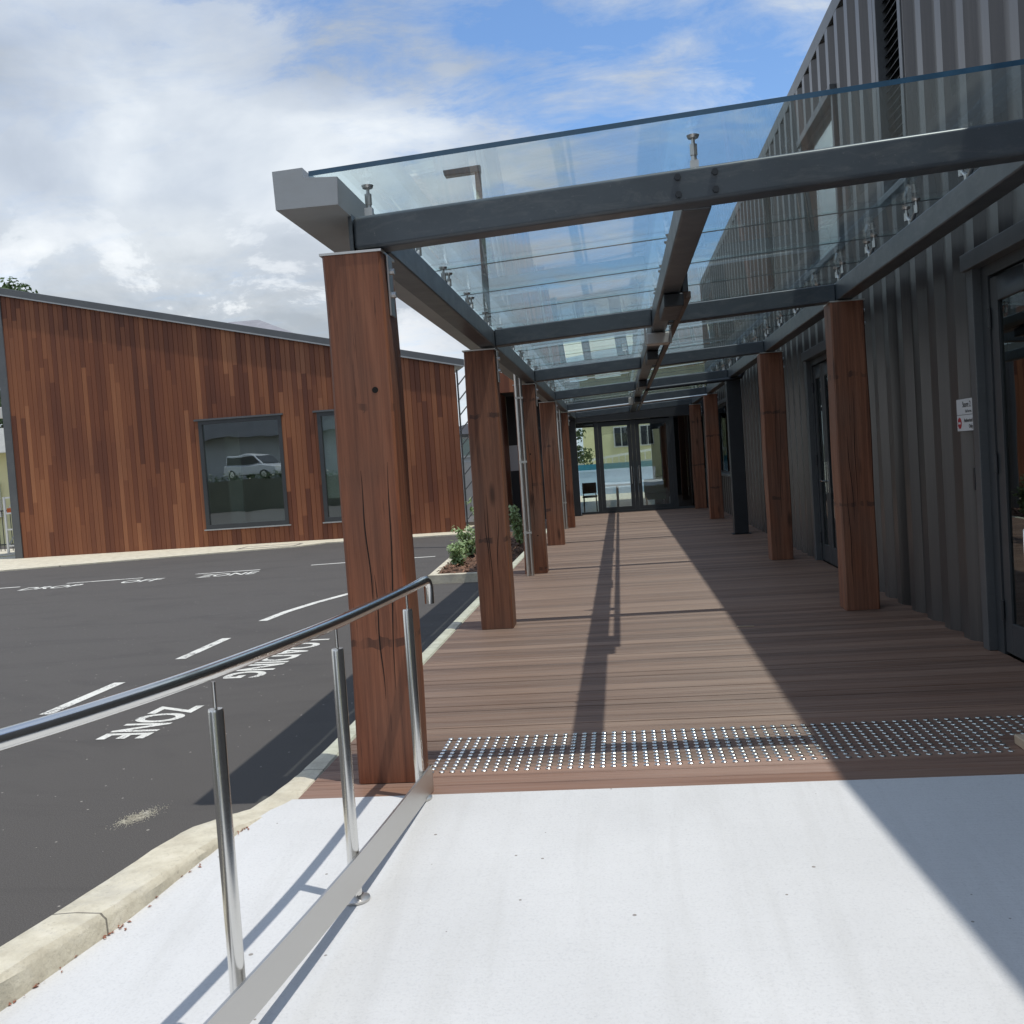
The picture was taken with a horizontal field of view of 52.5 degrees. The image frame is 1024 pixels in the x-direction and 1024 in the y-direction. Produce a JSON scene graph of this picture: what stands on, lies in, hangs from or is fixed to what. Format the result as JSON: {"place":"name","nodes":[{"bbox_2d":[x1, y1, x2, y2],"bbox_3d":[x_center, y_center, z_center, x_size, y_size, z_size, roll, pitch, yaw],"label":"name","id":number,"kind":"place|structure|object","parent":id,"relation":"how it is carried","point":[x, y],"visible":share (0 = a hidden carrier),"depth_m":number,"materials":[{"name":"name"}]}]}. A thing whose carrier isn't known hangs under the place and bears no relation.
{"place":"outdoors","nodes":[
{"label":"outdoors","id":0,"kind":"place"},
{"bbox_2d":[0,288,465,558],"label":"timber building","id":1,"kind":"structure","parent":0,"point":[119,422],"depth_m":28.58,"materials":[{"name":"brown wood"}]},
{"bbox_2d":[225,433,245,522],"bbox_3d":[-7.887,-0.745,29.690,0.400,2.990,0.060,-4,3,6],"label":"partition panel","id":2,"kind":"object","parent":1,"relation":"on","point":[235,478],"visible":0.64,"depth_m":29.65,"materials":[{"name":"grey glass"}]},
{"bbox_2d":[193,413,290,530],"bbox_3d":[-7.349,-1.081,28.404,2.500,3.055,0.190,-4,3,6],"label":"window","id":3,"kind":"structure","parent":1,"relation":"in","point":[201,422],"depth_m":28.36,"materials":[{"name":"grey metal"}]},
{"bbox_2d":[249,508,284,521],"bbox_3d":[-6.849,0.283,30.313,1.400,0.759,0.700,-4,3,6],"label":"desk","id":4,"kind":"object","parent":1,"relation":"on","point":[266,515],"visible":0.3,"depth_m":29.99,"materials":[{"name":"grey metal"}]},
{"bbox_2d":[312,409,341,522],"bbox_3d":[-4.838,-1.240,28.138,0.880,3.055,0.190,-4,3,6],"label":"window","id":5,"kind":"structure","parent":1,"relation":"in","point":[327,429],"depth_m":28.18,"materials":[{"name":"grey glass"}]},
{"bbox_2d":[456,370,473,529],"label":"sun louvres","id":6,"kind":"object","parent":1,"relation":"attached to","point":[463,458],"visible":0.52,"depth_m":27.75,"materials":[{"name":"grey metal"}]},
{"bbox_2d":[0,525,474,571],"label":"footpath","id":7,"kind":"structure","parent":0,"point":[9,562],"depth_m":27.00,"materials":[{"name":"concrete"}]},
{"bbox_2d":[0,510,13,550],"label":"fence","id":8,"kind":"object","parent":7,"relation":"on","point":[1,511],"visible":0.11,"depth_m":33.72,"materials":[{"name":"grey metal"}]},
{"bbox_2d":[2,497,13,553],"bbox_3d":[-15.210,0.382,32.179,0.720,1.750,0.565,-4,3,6],"label":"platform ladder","id":9,"kind":"object","parent":7,"relation":"on","point":[8,511],"visible":0.34,"depth_m":31.94,"materials":[{"name":"silver metal"}]},
{"bbox_2d":[239,543,302,548],"bbox_3d":[-6.283,0.889,26.965,1.550,0.006,0.760,-4,3,6],"label":"drain cover","id":10,"kind":"object","parent":7,"relation":"on","point":[266,546],"visible":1,"depth_m":26.96,"materials":[{"name":"concrete"}]},
{"bbox_2d":[0,531,513,946],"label":"car park","id":11,"kind":"structure","parent":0,"point":[68,797],"depth_m":8.79,"materials":[{"name":"grey asphalt"}]},
{"bbox_2d":[18,584,82,590],"bbox_3d":[-8.717,1.423,19.668,1.096,0.001,0.499,-4,3,0],"label":"painted word","id":12,"kind":"object","parent":11,"relation":"on","point":[45,587],"visible":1,"depth_m":19.73,"materials":[{"name":"paint"}]},
{"bbox_2d":[39,682,124,714],"bbox_3d":[-3.639,1.579,8.848,0.110,0.001,1.171,-4,3,8],"label":"painted dash","id":13,"kind":"object","parent":11,"relation":"on","point":[78,700],"visible":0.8,"depth_m":8.79,"materials":[{"name":"paint"}]},
{"bbox_2d":[66,578,136,583],"bbox_3d":[-7.965,1.341,20.326,1.467,0.001,0.110,-4,3,-3],"label":"painted dash","id":14,"kind":"object","parent":11,"relation":"on","point":[105,580],"visible":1,"depth_m":20.33,"materials":[{"name":"paint"}]},
{"bbox_2d":[105,803,168,828],"bbox_3d":[-1.988,1.623,5.535,0.256,0.003,0.491,-4,3,6],"label":"mortar spill","id":15,"kind":"object","parent":11,"relation":"on","point":[137,817],"visible":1,"depth_m":5.52,"materials":[{"name":"concrete"}]},
{"bbox_2d":[121,578,161,582],"bbox_3d":[-7.041,1.305,19.750,0.744,0.001,0.499,-4,3,0],"label":"painted word","id":16,"kind":"object","parent":11,"relation":"on","point":[142,580],"visible":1,"depth_m":19.76,"materials":[{"name":"paint"}]},
{"bbox_2d":[95,705,203,739],"bbox_3d":[-2.681,1.564,7.764,0.376,0.001,0.974,-3,3,9],"label":"painted word","id":17,"kind":"object","parent":11,"relation":"on","point":[142,719],"visible":1,"depth_m":7.69,"materials":[{"name":"paint"}]},
{"bbox_2d":[177,638,229,658],"bbox_3d":[-3.279,1.451,11.084,0.110,0.001,1.200,-4,3,7],"label":"painted dash","id":18,"kind":"object","parent":11,"relation":"on","point":[202,648],"visible":1,"depth_m":11.04,"materials":[{"name":"paint"}]},
{"bbox_2d":[197,571,258,577],"bbox_3d":[-5.419,1.191,19.818,1.102,0.001,0.499,-4,3,0],"label":"painted word","id":19,"kind":"object","parent":11,"relation":"on","point":[231,574],"visible":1,"depth_m":19.86,"materials":[{"name":"paint"}]},
{"bbox_2d":[201,569,260,573],"bbox_3d":[-5.575,1.175,20.395,1.268,0.001,0.110,-4,3,0],"label":"painted dash","id":20,"kind":"object","parent":11,"relation":"on","point":[230,571],"visible":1,"depth_m":20.40,"materials":[{"name":"paint"}]},
{"bbox_2d":[0,528,546,1011],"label":"kerb","id":21,"kind":"structure","parent":11,"relation":"on","point":[40,952],"depth_m":4.11,"materials":[{"name":"concrete"}]},
{"bbox_2d":[223,639,328,678],"bbox_3d":[-2.277,1.423,10.206,0.376,0.001,1.941,-3,3,9],"label":"painted word","id":22,"kind":"object","parent":11,"relation":"on","point":[261,673],"visible":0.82,"depth_m":9.88,"materials":[{"name":"paint"}]},
{"bbox_2d":[259,593,347,620],"bbox_3d":[-2.641,1.252,14.427,0.285,0.001,3.167,-3,3,20],"label":"painted dash","id":23,"kind":"object","parent":11,"relation":"on","point":[281,613],"visible":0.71,"depth_m":13.93,"materials":[{"name":"paint"}]},
{"bbox_2d":[428,537,477,583],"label":"bed kerb","id":24,"kind":"structure","parent":11,"relation":"on","point":[435,576],"depth_m":15.73,"materials":[{"name":"concrete"}]},
{"bbox_2d":[462,462,473,515],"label":"retaining wall","id":25,"kind":"structure","parent":11,"relation":"on","point":[468,480],"depth_m":33.92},
{"bbox_2d":[499,373,546,530],"bbox_3d":[0.443,-1.671,28.404,1.520,4.120,2.900,-4,3,6],"label":"entrance porch","id":26,"kind":"object","parent":11,"relation":"on","point":[506,383],"visible":0.1,"depth_m":28.62,"materials":[{"name":"brown metal"}]},
{"bbox_2d":[509,445,518,470],"bbox_3d":[0.072,-1.488,28.694,0.260,0.700,0.012,-4,3,6],"label":"notice","id":27,"kind":"object","parent":26,"relation":"attached to","point":[513,452],"visible":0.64,"depth_m":28.69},
{"bbox_2d":[228,320,292,332],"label":"hip roof house","id":28,"kind":"structure","parent":0,"point":[258,323],"depth_m":45.95,"materials":[{"name":"grey metal"}]},
{"bbox_2d":[0,0,830,457],"label":"sky","id":29,"kind":"structure","parent":0,"point":[142,142],"materials":[{"name":"blue"}]},
{"bbox_2d":[437,532,523,573],"bbox_3d":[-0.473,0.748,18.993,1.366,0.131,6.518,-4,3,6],"label":"bark chips","id":30,"kind":"object","parent":0,"point":[442,570],"visible":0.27,"depth_m":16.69,"materials":[{"name":"brown soil"}]},
{"bbox_2d":[447,540,469,566],"bbox_3d":[-0.873,0.697,16.936,0.378,0.491,0.489,-4,3,6],"label":"shrub","id":31,"kind":"object","parent":30,"relation":"on","point":[457,553],"visible":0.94,"depth_m":16.88,"materials":[{"name":"green plant"}]},
{"bbox_2d":[450,525,475,555],"bbox_3d":[-0.765,0.531,18.416,0.654,0.669,0.419,-4,3,-6],"label":"shrub","id":32,"kind":"object","parent":30,"relation":"on","point":[466,536],"visible":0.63,"depth_m":18.36,"materials":[{"name":"green plant"}]},
{"bbox_2d":[443,165,491,327],"bbox_3d":[-0.729,-3.276,22.046,0.887,7.989,0.340,-4,3,6],"label":"street lamp","id":33,"kind":"object","parent":30,"relation":"on","point":[475,170],"visible":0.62,"depth_m":21.85,"materials":[{"name":"grey metal"}]},
{"bbox_2d":[466,499,473,515],"bbox_3d":[-0.551,0.236,20.111,0.467,1.067,0.584,-6,3,-36],"label":"shrub","id":34,"kind":"object","parent":30,"relation":"on","point":[471,509],"visible":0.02,"depth_m":20.13,"materials":[{"name":"green plant"}]},
{"bbox_2d":[509,504,523,543],"bbox_3d":[0.099,0.281,20.151,0.337,0.885,0.420,-1,4,44],"label":"shrub","id":35,"kind":"object","parent":30,"relation":"on","point":[517,526],"visible":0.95,"depth_m":20.08,"materials":[{"name":"green plant"}]},
{"bbox_2d":[0,774,1023,1023],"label":"path","id":36,"kind":"structure","parent":0,"point":[898,900],"depth_m":3.81,"materials":[{"name":"concrete"}]},
{"bbox_2d":[9,827,248,1004],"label":"dry leaves","id":37,"kind":"object","parent":36,"relation":"on","point":[104,936],"visible":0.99,"depth_m":3.95,"materials":[{"name":"brown plant"}]},
{"bbox_2d":[0,576,433,1023],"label":"handrail","id":38,"kind":"object","parent":36,"relation":"on","point":[254,991],"visible":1,"depth_m":3.33,"materials":[{"name":"silver metal"}]},
{"bbox_2d":[580,492,644,501],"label":"court","id":39,"kind":"object","parent":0,"point":[621,496],"depth_m":41.78,"materials":[{"name":"concrete"}]},
{"bbox_2d":[576,429,594,464],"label":"tree","id":40,"kind":"object","parent":39,"relation":"on","point":[581,455],"visible":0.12,"depth_m":51.69,"materials":[{"name":"green plant"}]},
{"bbox_2d":[592,448,651,462],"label":"white balustrade","id":41,"kind":"object","parent":39,"relation":"on","point":[618,455],"visible":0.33,"depth_m":55.60,"materials":[{"name":"paint"}]},
{"bbox_2d":[578,460,651,470],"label":"teal wall","id":42,"kind":"structure","parent":0,"point":[611,465],"depth_m":48.23,"materials":[{"name":"paint"}]},
{"bbox_2d":[579,466,652,495],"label":"blue wall","id":43,"kind":"structure","parent":0,"point":[618,476],"depth_m":45.76,"materials":[{"name":"paint"}]},
{"bbox_2d":[582,423,651,464],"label":"cream block","id":44,"kind":"structure","parent":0,"point":[614,440],"depth_m":57.59,"materials":[{"name":"white paint"}]},
{"bbox_2d":[613,426,627,447],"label":"window","id":45,"kind":"structure","parent":44,"relation":"in","point":[619,433],"depth_m":57.43,"materials":[{"name":"grey glass"}]},
{"bbox_2d":[639,424,650,445],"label":"window","id":46,"kind":"structure","parent":44,"relation":"in","point":[645,438],"depth_m":57.29,"materials":[{"name":"white paint"}]},
{"bbox_2d":[299,507,1023,798],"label":"deck","id":47,"kind":"structure","parent":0,"point":[628,622],"depth_m":7.39,"materials":[{"name":"brown wood"}]},
{"bbox_2d":[319,248,427,783],"bbox_3d":[-0.695,0.032,5.446,0.350,2.718,0.319,-4,3,6],"label":"timber post","id":48,"kind":"object","parent":47,"relation":"on","point":[369,412],"visible":0.86,"depth_m":5.30,"materials":[{"name":"brown wood"}]},
{"bbox_2d":[462,348,516,629],"bbox_3d":[-0.205,-0.223,10.229,0.351,2.718,0.323,-4,3,6],"label":"timber post","id":49,"kind":"object","parent":47,"relation":"on","point":[495,576],"visible":1,"depth_m":10.09,"materials":[{"name":"brown wood"}]},
{"bbox_2d":[513,374,534,575],"bbox_3d":[0.168,-0.546,14.653,0.114,2.910,0.064,-4,3,6],"label":"downpipe","id":50,"kind":"object","parent":47,"relation":"on","point":[523,470],"visible":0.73,"depth_m":14.64,"materials":[{"name":"grey metal"}]},
{"bbox_2d":[512,383,548,573],"bbox_3d":[0.286,-0.479,15.015,0.349,2.718,0.324,-4,3,6],"label":"timber post","id":51,"kind":"object","parent":47,"relation":"on","point":[534,469],"visible":0.77,"depth_m":14.87,"materials":[{"name":"brown wood"}]},
{"bbox_2d":[538,401,564,545],"bbox_3d":[0.776,-0.735,19.799,0.350,2.718,0.323,-4,3,6],"label":"timber post","id":52,"kind":"object","parent":47,"relation":"on","point":[552,484],"visible":1,"depth_m":19.65,"materials":[{"name":"brown wood"}]},
{"bbox_2d":[556,408,567,528],"bbox_3d":[1.160,-1.055,24.137,0.114,2.910,0.064,-4,3,6],"label":"downpipe","id":53,"kind":"object","parent":47,"relation":"on","point":[558,418],"visible":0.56,"depth_m":24.12,"materials":[{"name":"grey metal"}]},
{"bbox_2d":[558,412,575,527],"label":"timber post","id":54,"kind":"object","parent":47,"relation":"on","point":[565,420],"visible":0.66,"depth_m":24.43,"materials":[{"name":"brown wood"}]},
{"bbox_2d":[568,419,582,515],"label":"metal post","id":55,"kind":"object","parent":47,"relation":"on","point":[574,462],"visible":0.59,"depth_m":29.24,"materials":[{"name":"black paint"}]},
{"bbox_2d":[465,398,708,525],"bbox_3d":[1.799,-1.677,34.323,8.570,3.380,9.063,-4,3,6],"label":"glazed lobby","id":56,"kind":"object","parent":47,"relation":"on","point":[670,434],"visible":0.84,"depth_m":29.65,"materials":[{"name":"grey metal"}]},
{"bbox_2d":[582,482,597,511],"bbox_3d":[2.341,-0.442,31.139,0.440,0.880,0.450,-4,3,6],"label":"chair","id":57,"kind":"object","parent":56,"relation":"on","point":[588,488],"visible":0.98,"depth_m":30.91,"materials":[{"name":"black paint"}]},
{"bbox_2d":[597,421,635,510],"bbox_3d":[2.992,-1.315,29.721,0.946,2.538,0.123,-4,3,6],"label":"door","id":58,"kind":"structure","parent":56,"relation":"in","point":[617,423],"depth_m":29.73,"materials":[{"name":"grey metal"}]},
{"bbox_2d":[605,483,630,506],"bbox_3d":[3.283,-0.488,32.253,1.000,0.740,0.800,-4,3,6],"label":"table","id":59,"kind":"object","parent":56,"relation":"on","point":[617,493],"visible":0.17,"depth_m":32.21,"materials":[{"name":"black paint"}]},
{"bbox_2d":[634,418,674,508],"bbox_3d":[4.064,-1.383,29.607,0.986,2.538,0.123,-4,3,6],"label":"door","id":60,"kind":"structure","parent":56,"relation":"in","point":[659,420],"depth_m":29.62,"materials":[{"name":"grey metal"}]},
{"bbox_2d":[643,478,666,504],"bbox_3d":[4.397,-0.603,31.901,0.680,0.850,0.660,-4,3,6],"label":"armchair","id":61,"kind":"object","parent":56,"relation":"on","point":[655,488],"visible":0.92,"depth_m":31.59,"materials":[{"name":"grey fabric"}]},
{"bbox_2d":[689,404,706,508],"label":"timber post","id":62,"kind":"object","parent":47,"relation":"on","point":[698,466],"visible":1,"depth_m":28.85,"materials":[{"name":"brown wood"}]},
{"bbox_2d":[703,393,723,518],"bbox_3d":[4.710,-1.300,24.218,0.350,2.901,0.321,-4,3,6],"label":"timber post","id":63,"kind":"object","parent":47,"relation":"on","point":[713,458],"visible":0.98,"depth_m":24.08,"materials":[{"name":"brown wood"}]},
{"bbox_2d":[438,715,1023,756],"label":"tactile studs","id":64,"kind":"object","parent":47,"relation":"on","point":[716,739],"visible":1,"depth_m":5.78,"materials":[{"name":"silver metal"}]},
{"bbox_2d":[725,379,751,534],"bbox_3d":[4.206,-1.042,19.433,0.340,2.904,0.340,-4,3,6],"label":"metal post","id":65,"kind":"object","parent":47,"relation":"on","point":[736,456],"visible":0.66,"depth_m":19.31,"materials":[{"name":"black metal"}]},
{"bbox_2d":[757,351,792,559],"bbox_3d":[3.729,-0.789,14.646,0.351,2.901,0.326,-4,3,6],"label":"timber post","id":66,"kind":"object","parent":47,"relation":"on","point":[775,457],"visible":1,"depth_m":14.50,"materials":[{"name":"brown wood"}]},
{"bbox_2d":[823,298,879,610],"bbox_3d":[3.239,-0.533,9.860,0.351,2.901,0.322,-4,3,6],"label":"timber post","id":67,"kind":"object","parent":47,"relation":"on","point":[851,452],"visible":1,"depth_m":9.72,"materials":[{"name":"brown wood"}]},
{"bbox_2d":[272,59,1023,418],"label":"glass canopy","id":68,"kind":"object","parent":67,"relation":"on","point":[570,367],"visible":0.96,"depth_m":6.00,"materials":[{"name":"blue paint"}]},
{"bbox_2d":[628,391,635,404],"bbox_3d":[2.287,-2.179,19.782,0.147,0.262,0.080,-4,3,6],"label":"sensor","id":69,"kind":"object","parent":68,"relation":"attached to","point":[630,400],"visible":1,"depth_m":19.75,"materials":[{"name":"white plastic"}]},
{"bbox_2d":[644,326,671,345],"bbox_3d":[1.446,-1.840,10.449,0.304,0.313,0.190,-4,3,6],"label":"floodlight","id":70,"kind":"object","parent":68,"relation":"attached to","point":[657,338],"visible":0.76,"depth_m":10.36,"materials":[{"name":"white plastic"}]},
{"bbox_2d":[1014,734,1023,749],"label":"timber block","id":71,"kind":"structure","parent":47,"relation":"on","point":[1019,740],"depth_m":5.25,"materials":[{"name":"brown wood"}]},
{"bbox_2d":[700,0,1023,665],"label":"metal clad building","id":72,"kind":"structure","parent":0,"point":[944,321],"depth_m":9.04,"materials":[{"name":"grey metal"}]},
{"bbox_2d":[718,397,729,476],"bbox_3d":[5.331,-1.843,25.931,0.215,1.873,5.040,-4,3,6],"label":"window","id":73,"kind":"structure","parent":72,"relation":"in","point":[722,414],"depth_m":26.29,"materials":[{"name":"black glass"}]},
{"bbox_2d":[761,197,776,292],"bbox_3d":[4.189,-4.255,16.582,0.215,1.903,0.990,-4,3,6],"label":"window","id":74,"kind":"structure","parent":72,"relation":"in","point":[767,202],"depth_m":16.93,"materials":[{"name":"grey glass"}]},
{"bbox_2d":[796,83,844,280],"bbox_3d":[3.789,-3.897,12.591,0.215,1.813,2.140,-4,3,6],"label":"window","id":75,"kind":"structure","parent":72,"relation":"in","point":[821,130],"depth_m":12.66,"materials":[{"name":"grey glass"}]},
{"bbox_2d":[812,363,831,562],"bbox_3d":[4.092,-0.637,13.742,0.116,2.607,0.603,-4,3,6],"label":"door","id":76,"kind":"structure","parent":72,"relation":"in","point":[817,387],"depth_m":13.80,"materials":[{"name":"grey metal"}]},
{"bbox_2d":[822,361,837,566],"bbox_3d":[4.026,-0.603,13.103,0.116,2.607,0.663,-4,3,6],"label":"door","id":77,"kind":"structure","parent":72,"relation":"in","point":[829,480],"depth_m":13.30,"materials":[{"name":"grey metal"}]},
{"bbox_2d":[872,0,909,206],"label":"window","id":78,"kind":"structure","parent":72,"relation":"in","point":[885,32],"depth_m":9.58,"materials":[{"name":"black paint"}]},
{"bbox_2d":[956,398,972,430],"bbox_3d":[3.410,-0.731,7.811,0.016,0.240,0.370,-4,3,6],"label":"wall sign","id":79,"kind":"object","parent":72,"relation":"attached to","point":[964,421],"visible":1,"depth_m":7.81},
{"bbox_2d":[973,467,975,489],"bbox_3d":[3.429,-0.245,7.691,0.017,0.170,0.035,-4,3,6],"label":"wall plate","id":80,"kind":"object","parent":72,"relation":"attached to","point":[974,479],"depth_m":7.68,"materials":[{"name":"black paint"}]},
{"bbox_2d":[987,262,1023,659],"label":"door","id":81,"kind":"structure","parent":72,"relation":"in","point":[1006,311],"depth_m":7.16,"materials":[{"name":"grey metal"}]},
{"bbox_3d":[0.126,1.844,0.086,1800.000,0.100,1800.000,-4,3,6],"label":"ground","id":82,"kind":"structure","parent":0,"visible":0},
{"bbox_2d":[0,428,13,545],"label":"cream annexe","id":83,"kind":"structure","parent":82,"relation":"on","point":[4,487],"depth_m":39.15,"materials":[{"name":"white paint"}]},
{"bbox_2d":[0,488,2,516],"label":"window","id":84,"kind":"structure","parent":83,"relation":"in","point":[0,488],"depth_m":39.14,"materials":[{"name":"grey glass"}]},
{"bbox_2d":[0,276,37,427],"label":"tree","id":85,"kind":"object","parent":82,"relation":"on","point":[7,285],"visible":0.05,"depth_m":45.03,"materials":[{"name":"green plant"}]},
{"bbox_2d":[459,424,470,461],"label":"rendered house","id":86,"kind":"structure","parent":82,"relation":"on","point":[466,446],"depth_m":38.23,"materials":[{"name":"white paint"}]},
{"bbox_2d":[460,437,469,457],"bbox_3d":[-1.569,-2.397,38.245,0.650,0.750,0.060,-4,3,6],"label":"window","id":87,"kind":"structure","parent":86,"relation":"in","point":[466,448],"depth_m":38.23,"materials":[{"name":"grey glass"}]}
]}

